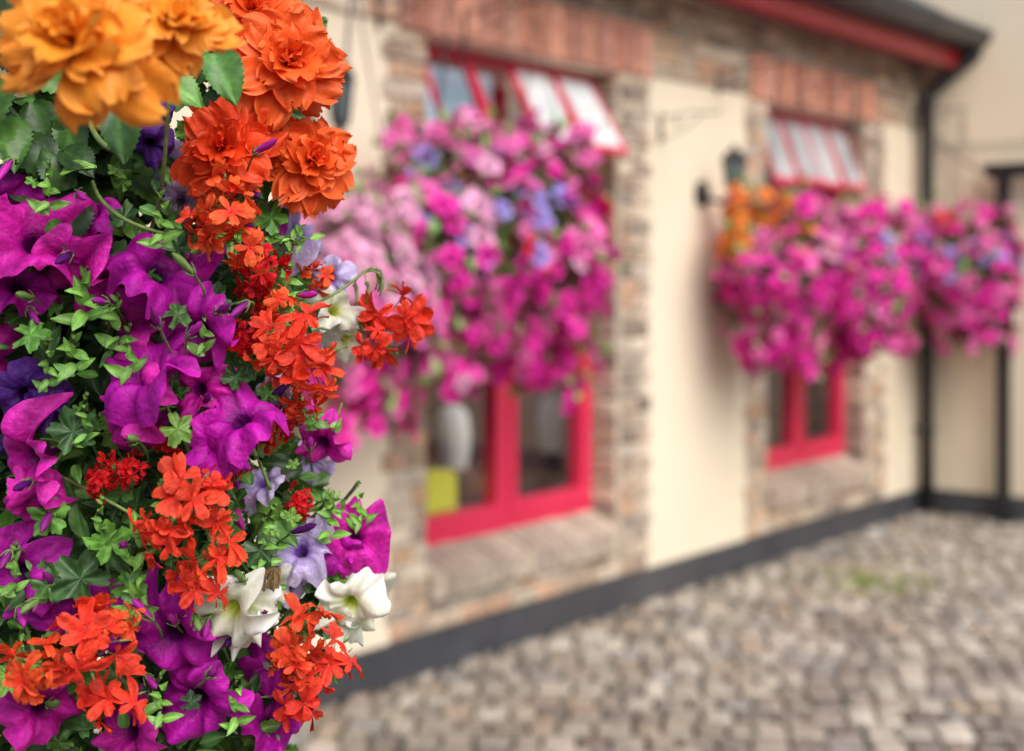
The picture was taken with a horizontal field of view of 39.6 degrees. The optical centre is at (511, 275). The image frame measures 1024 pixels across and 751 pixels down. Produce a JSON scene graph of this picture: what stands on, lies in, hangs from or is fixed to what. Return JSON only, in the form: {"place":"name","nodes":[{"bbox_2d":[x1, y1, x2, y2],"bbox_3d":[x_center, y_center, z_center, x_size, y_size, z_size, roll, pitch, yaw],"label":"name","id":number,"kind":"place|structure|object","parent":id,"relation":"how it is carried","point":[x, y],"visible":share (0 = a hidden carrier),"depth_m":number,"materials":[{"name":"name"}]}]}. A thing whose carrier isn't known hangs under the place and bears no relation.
{"place":"outdoors","nodes":[
{"label":"outdoors","id":0,"kind":"place"},
{"bbox_2d":[425,65,490,123],"label":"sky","id":1,"kind":"structure","parent":0,"point":[455,89],"materials":[{"name":"glass"}]},
{"bbox_2d":[288,511,1023,750],"bbox_3d":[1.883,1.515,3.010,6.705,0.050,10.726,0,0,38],"label":"cobblestone paving","id":2,"kind":"structure","parent":0,"point":[980,630],"depth_m":5.42,"materials":[{"name":"stone"}]},
{"bbox_2d":[0,0,992,750],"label":"brick house","id":3,"kind":"structure","parent":2,"relation":"on","point":[684,472],"depth_m":6.70,"materials":[{"name":"beige paint"}]},
{"bbox_2d":[0,199,294,570],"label":"hanging basket","id":4,"kind":"object","parent":3,"relation":"hanging from","point":[85,342],"visible":0.02,"depth_m":1.17,"materials":[{"name":"black metal"}]},
{"bbox_2d":[0,102,265,461],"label":"petunia plant","id":5,"kind":"object","parent":4,"relation":"in","point":[17,377],"visible":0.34,"depth_m":1.00,"materials":[{"name":"purple plant"}]},
{"bbox_2d":[0,70,313,750],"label":"geranium plant","id":6,"kind":"object","parent":4,"relation":"in","point":[96,481],"visible":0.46,"depth_m":1.03,"materials":[{"name":"red plant"}]},
{"bbox_2d":[0,0,356,750],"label":"begonia plant","id":7,"kind":"object","parent":4,"relation":"in","point":[114,72],"visible":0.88,"depth_m":1.00,"materials":[{"name":"orange plant"}]},
{"bbox_2d":[0,83,356,750],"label":"petunia plant","id":8,"kind":"object","parent":4,"relation":"in","point":[303,554],"visible":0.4,"depth_m":1.06,"materials":[{"name":"purple plant"}]},
{"bbox_2d":[0,20,390,750],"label":"petunia plant","id":9,"kind":"object","parent":4,"relation":"in","point":[230,428],"visible":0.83,"depth_m":0.99,"materials":[{"name":"purple plant"}]},
{"bbox_2d":[0,17,395,750],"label":"petunia plant","id":10,"kind":"object","parent":4,"relation":"in","point":[360,601],"visible":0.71,"depth_m":1.05,"materials":[{"name":"white plant"}]},
{"bbox_2d":[0,50,434,750],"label":"geranium plant","id":11,"kind":"object","parent":4,"relation":"in","point":[96,686],"visible":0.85,"depth_m":0.98,"materials":[{"name":"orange plant"}]},
{"bbox_2d":[301,69,355,129],"bbox_3d":[-0.631,-0.588,4.827,0.230,0.304,0.130,0,0,38],"label":"wall lantern","id":12,"kind":"object","parent":3,"relation":"attached to","point":[334,107],"depth_m":4.77,"materials":[{"name":"black metal"}]},
{"bbox_2d":[378,0,421,27],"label":"basket bracket","id":13,"kind":"object","parent":3,"relation":"attached to","point":[380,20],"visible":1,"depth_m":5.16,"materials":[{"name":"black metal"}]},
{"bbox_2d":[353,0,550,403],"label":"hanging flower basket","id":14,"kind":"object","parent":13,"relation":"hanging from","point":[466,259],"visible":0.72,"depth_m":4.80,"materials":[{"name":"pink plant"}]},
{"bbox_2d":[426,375,436,465],"bbox_3d":[-2.136,0.450,9.570,0.330,2.100,4.550,0,0,38],"label":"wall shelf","id":15,"kind":"object","parent":3,"relation":"on","point":[431,417],"depth_m":11.22,"materials":[{"name":"brown wood"}]},
{"bbox_2d":[426,469,456,513],"bbox_3d":[-0.468,1.155,6.013,0.360,0.690,0.300,0,0,39],"label":"chair","id":16,"kind":"object","parent":3,"relation":"in","point":[441,484],"visible":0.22,"depth_m":5.94,"materials":[{"name":"fabric"}]},
{"bbox_2d":[456,471,483,497],"bbox_3d":[-0.305,1.215,6.465,0.440,0.570,0.500,0,0,39],"label":"table","id":17,"kind":"object","parent":3,"relation":"in","point":[473,484],"visible":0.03,"depth_m":6.33,"materials":[{"name":"brown wood"}]},
{"bbox_2d":[435,405,470,482],"bbox_3d":[-0.266,0.757,6.434,0.160,0.345,0.160,0,0,39],"label":"table lamp","id":18,"kind":"object","parent":17,"relation":"on","point":[453,433],"visible":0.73,"depth_m":6.37,"materials":[{"name":"white ceramic"}]},
{"bbox_2d":[463,0,539,44],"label":"basket bracket","id":19,"kind":"object","parent":3,"relation":"attached to","point":[465,24],"visible":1,"depth_m":5.48,"materials":[{"name":"black metal"}]},
{"bbox_2d":[453,0,626,416],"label":"hanging flower basket","id":20,"kind":"object","parent":19,"relation":"hanging from","point":[576,304],"visible":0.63,"depth_m":5.19,"materials":[{"name":"pink plant"}]},
{"bbox_2d":[479,454,567,502],"bbox_3d":[0.165,1.215,7.056,0.440,0.570,0.500,0,0,39],"label":"table","id":21,"kind":"object","parent":3,"relation":"in","point":[544,476],"visible":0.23,"depth_m":6.85,"materials":[{"name":"brown wood"}]},
{"bbox_2d":[537,394,567,464],"bbox_3d":[0.204,0.757,7.025,0.160,0.345,0.160,0,0,39],"label":"table lamp","id":22,"kind":"object","parent":21,"relation":"on","point":[552,422],"visible":0.94,"depth_m":6.97,"materials":[{"name":"white ceramic"}]},
{"bbox_2d":[425,45,629,601],"bbox_3d":[0.040,0.163,5.929,0.308,2.143,1.300,0,0,39],"label":"window","id":23,"kind":"structure","parent":3,"relation":"in","point":[506,537],"depth_m":5.98,"materials":[{"name":"red paint"}]},
{"bbox_2d":[660,108,720,142],"bbox_3d":[0.821,-0.691,6.553,0.323,0.142,0.016,0,0,38],"label":"basket bracket","id":24,"kind":"object","parent":3,"relation":"attached to","point":[661,127],"visible":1,"depth_m":6.60,"materials":[{"name":"black metal"}]},
{"bbox_2d":[694,143,747,206],"bbox_3d":[1.021,-0.488,6.895,0.242,0.304,0.131,0,0,39],"label":"wall lantern","id":25,"kind":"object","parent":3,"relation":"attached to","point":[734,159],"depth_m":6.85,"materials":[{"name":"black metal"}]},
{"bbox_2d":[717,59,785,93],"bbox_3d":[1.167,-0.971,6.949,0.373,0.142,0.016,0,0,39],"label":"basket bracket","id":26,"kind":"object","parent":3,"relation":"attached to","point":[718,79],"visible":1,"depth_m":7.00,"materials":[{"name":"black metal"}]},
{"bbox_2d":[707,60,864,380],"bbox_3d":[1.308,-0.263,6.843,0.761,1.554,0.720,0,0,0],"label":"hanging flower basket","id":27,"kind":"object","parent":26,"relation":"hanging from","point":[788,302],"visible":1,"depth_m":6.71,"materials":[{"name":"pink plant"}]},
{"bbox_2d":[766,416,822,445],"bbox_3d":[1.758,1.215,9.060,0.440,0.570,0.500,0,0,39],"label":"table","id":28,"kind":"object","parent":3,"relation":"in","point":[774,424],"visible":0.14,"depth_m":9.00,"materials":[{"name":"brown wood"}]},
{"bbox_2d":[766,109,872,510],"bbox_3d":[1.658,0.163,8.014,0.245,2.143,1.240,0,0,38],"label":"window","id":29,"kind":"structure","parent":3,"relation":"in","point":[799,470],"depth_m":8.03,"materials":[{"name":"red paint"}]},
{"bbox_2d":[798,78,862,109],"bbox_3d":[1.708,-0.971,7.628,0.373,0.142,0.016,0,0,39],"label":"basket bracket","id":30,"kind":"object","parent":3,"relation":"attached to","point":[800,105],"visible":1,"depth_m":7.67,"materials":[{"name":"black metal"}]},
{"bbox_2d":[797,79,939,380],"bbox_3d":[1.836,-0.243,7.536,0.731,1.595,0.880,0,0,41],"label":"hanging flower basket","id":31,"kind":"object","parent":30,"relation":"hanging from","point":[884,293],"visible":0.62,"depth_m":7.31,"materials":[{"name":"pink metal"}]},
{"bbox_2d":[911,106,967,131],"bbox_3d":[2.656,-0.971,8.828,0.363,0.142,0.016,0,0,38],"label":"basket bracket","id":32,"kind":"object","parent":3,"relation":"attached to","point":[912,113],"visible":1,"depth_m":8.88,"materials":[{"name":"black metal"}]},
{"bbox_2d":[903,106,1023,357],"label":"hanging flower basket","id":33,"kind":"object","parent":32,"relation":"hanging from","point":[960,288],"visible":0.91,"depth_m":8.50,"materials":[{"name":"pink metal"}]},
{"bbox_2d":[934,131,1023,172],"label":"wall cable","id":34,"kind":"object","parent":3,"relation":"attached to","point":[944,145],"depth_m":8.88,"materials":[{"name":"black metal"}]},
{"label":"basket bracket","id":35,"kind":"object","parent":3,"relation":"attached to","visible":0},
{"bbox_2d":[290,0,450,450],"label":"hanging flower basket","id":36,"kind":"object","parent":35,"relation":"hanging from","point":[384,221],"visible":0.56,"depth_m":4.47,"materials":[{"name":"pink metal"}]},
{"bbox_2d":[508,0,1023,520],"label":"side building","id":37,"kind":"structure","parent":2,"relation":"on","point":[986,90],"depth_m":8.88,"materials":[{"name":"beige paint"}]},
{"bbox_2d":[775,549,989,616],"bbox_3d":[1.714,1.496,7.032,1.166,0.028,1.482,0,0,0],"label":"weed patch","id":38,"kind":"object","parent":2,"relation":"on","point":[866,579],"visible":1,"depth_m":6.96,"materials":[{"name":"green plant"}]},
{"bbox_2d":[981,162,1023,523],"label":"porch frame","id":39,"kind":"object","parent":2,"relation":"on","point":[1002,174],"visible":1,"depth_m":8.64,"materials":[{"name":"black metal"}]},
{"bbox_2d":[805,374,807,409],"bbox_3d":[1.797,0.757,9.029,0.160,0.345,0.160,0,0,39],"label":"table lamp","id":40,"kind":"object","parent":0,"point":[806,389],"visible":0.06,"depth_m":8.98,"materials":[{"name":"metal"}]}
]}

